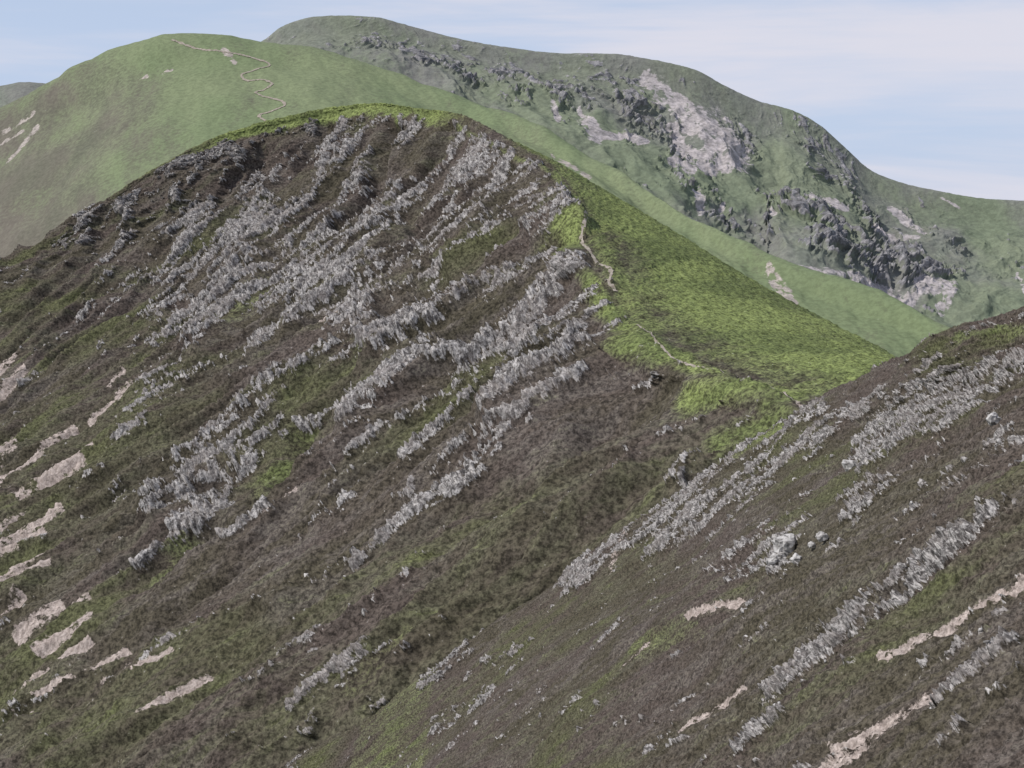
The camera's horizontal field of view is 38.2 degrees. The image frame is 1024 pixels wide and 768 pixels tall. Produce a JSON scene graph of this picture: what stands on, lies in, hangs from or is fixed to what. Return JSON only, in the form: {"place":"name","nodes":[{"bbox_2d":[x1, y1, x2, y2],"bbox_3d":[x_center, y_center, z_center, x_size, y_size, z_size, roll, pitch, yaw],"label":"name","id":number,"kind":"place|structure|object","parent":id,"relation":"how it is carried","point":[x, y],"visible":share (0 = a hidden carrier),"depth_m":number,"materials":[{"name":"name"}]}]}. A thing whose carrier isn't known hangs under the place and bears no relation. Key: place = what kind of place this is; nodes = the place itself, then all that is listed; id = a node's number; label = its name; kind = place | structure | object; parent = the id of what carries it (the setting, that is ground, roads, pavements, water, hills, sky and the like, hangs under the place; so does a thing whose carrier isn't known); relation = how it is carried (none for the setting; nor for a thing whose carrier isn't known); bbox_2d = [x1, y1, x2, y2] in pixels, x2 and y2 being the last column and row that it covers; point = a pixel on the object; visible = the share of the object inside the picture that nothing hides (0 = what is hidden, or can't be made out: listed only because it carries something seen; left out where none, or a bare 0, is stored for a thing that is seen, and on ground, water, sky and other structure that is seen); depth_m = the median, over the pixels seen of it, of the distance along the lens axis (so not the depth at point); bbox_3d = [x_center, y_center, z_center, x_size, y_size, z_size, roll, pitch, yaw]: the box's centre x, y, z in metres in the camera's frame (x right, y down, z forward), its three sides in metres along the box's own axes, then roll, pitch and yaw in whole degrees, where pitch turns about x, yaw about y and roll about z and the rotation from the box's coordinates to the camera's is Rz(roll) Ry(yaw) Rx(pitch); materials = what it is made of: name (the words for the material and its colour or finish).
{"place":"outdoors","nodes":[
{"label":"outdoors","id":0,"kind":"place"},
{"bbox_2d":[0,82,45,106],"bbox_3d":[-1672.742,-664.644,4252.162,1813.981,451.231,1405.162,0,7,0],"label":"distant fell","id":1,"kind":"structure","parent":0,"point":[9,93],"depth_m":4379.58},
{"bbox_2d":[0,102,894,767],"bbox_3d":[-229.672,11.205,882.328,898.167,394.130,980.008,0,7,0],"label":"rocky mountain ridge","id":2,"kind":"structure","parent":0,"point":[318,426],"depth_m":631.03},
{"bbox_2d":[554,184,616,290],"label":"footpath","id":3,"kind":"structure","parent":2,"relation":"on","point":[610,270],"depth_m":664.09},
{"bbox_2d":[636,324,799,402],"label":"footpath","id":4,"kind":"structure","parent":2,"relation":"on","point":[668,353],"depth_m":497.84,"materials":[{"name":"beige soil"}]},
{"bbox_2d":[0,33,949,356],"bbox_3d":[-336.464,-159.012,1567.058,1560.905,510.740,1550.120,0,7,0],"label":"grassy hill","id":5,"kind":"structure","parent":0,"point":[90,131],"depth_m":1708.78,"materials":[{"name":"green plant"}]},
{"bbox_2d":[172,39,285,120],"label":"footpath","id":6,"kind":"structure","parent":5,"relation":"on","point":[270,85],"depth_m":1788.98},
{"bbox_2d":[0,0,1023,200],"label":"sky","id":7,"kind":"structure","parent":0,"point":[928,94],"materials":[{"name":"blue"}]},
{"bbox_2d":[261,15,1023,327],"bbox_3d":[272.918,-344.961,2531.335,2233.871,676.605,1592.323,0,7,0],"label":"distant mountain","id":8,"kind":"structure","parent":0,"point":[794,187],"depth_m":2631.56,"materials":[{"name":"green plant"}]},
{"bbox_2d":[285,306,1023,767],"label":"heather hillside","id":9,"kind":"structure","parent":0,"point":[601,660],"depth_m":206.87,"materials":[{"name":"brown plant"}]},
{"bbox_2d":[435,356,1020,761],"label":"loose stones","id":10,"kind":"object","parent":9,"relation":"on","point":[979,629],"visible":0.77,"depth_m":179.73,"materials":[{"name":"grey stone"}]},
{"bbox_2d":[766,555,778,565],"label":"boulder","id":11,"kind":"object","parent":9,"relation":"on","point":[772,560],"visible":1,"depth_m":216.59,"materials":[{"name":"stone"}]},
{"bbox_2d":[772,552,785,563],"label":"boulder","id":12,"kind":"object","parent":9,"relation":"on","point":[780,555],"visible":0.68,"depth_m":217.44,"materials":[{"name":"stone"}]},
{"bbox_2d":[771,533,796,555],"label":"boulder","id":13,"kind":"object","parent":9,"relation":"on","point":[784,543],"visible":0.94,"depth_m":217.74,"materials":[{"name":"stone"}]},
{"bbox_2d":[790,553,802,563],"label":"boulder","id":14,"kind":"object","parent":9,"relation":"on","point":[796,557],"visible":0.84,"depth_m":206.42,"materials":[{"name":"stone"}]},
{"bbox_2d":[807,541,814,548],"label":"boulder","id":15,"kind":"object","parent":9,"relation":"on","point":[811,544],"visible":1,"depth_m":208.20,"materials":[{"name":"stone"}]},
{"bbox_2d":[815,531,828,541],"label":"boulder","id":16,"kind":"object","parent":9,"relation":"on","point":[820,536],"visible":1,"depth_m":205.30,"materials":[{"name":"stone"}]},
{"bbox_2d":[842,460,855,470],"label":"boulder","id":17,"kind":"object","parent":9,"relation":"on","point":[847,465],"visible":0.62,"depth_m":246.31,"materials":[{"name":"stone"}]},
{"bbox_2d":[986,412,1001,425],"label":"boulder","id":18,"kind":"object","parent":9,"relation":"on","point":[992,418],"visible":0.99,"depth_m":181.35,"materials":[{"name":"stone"}]}
]}

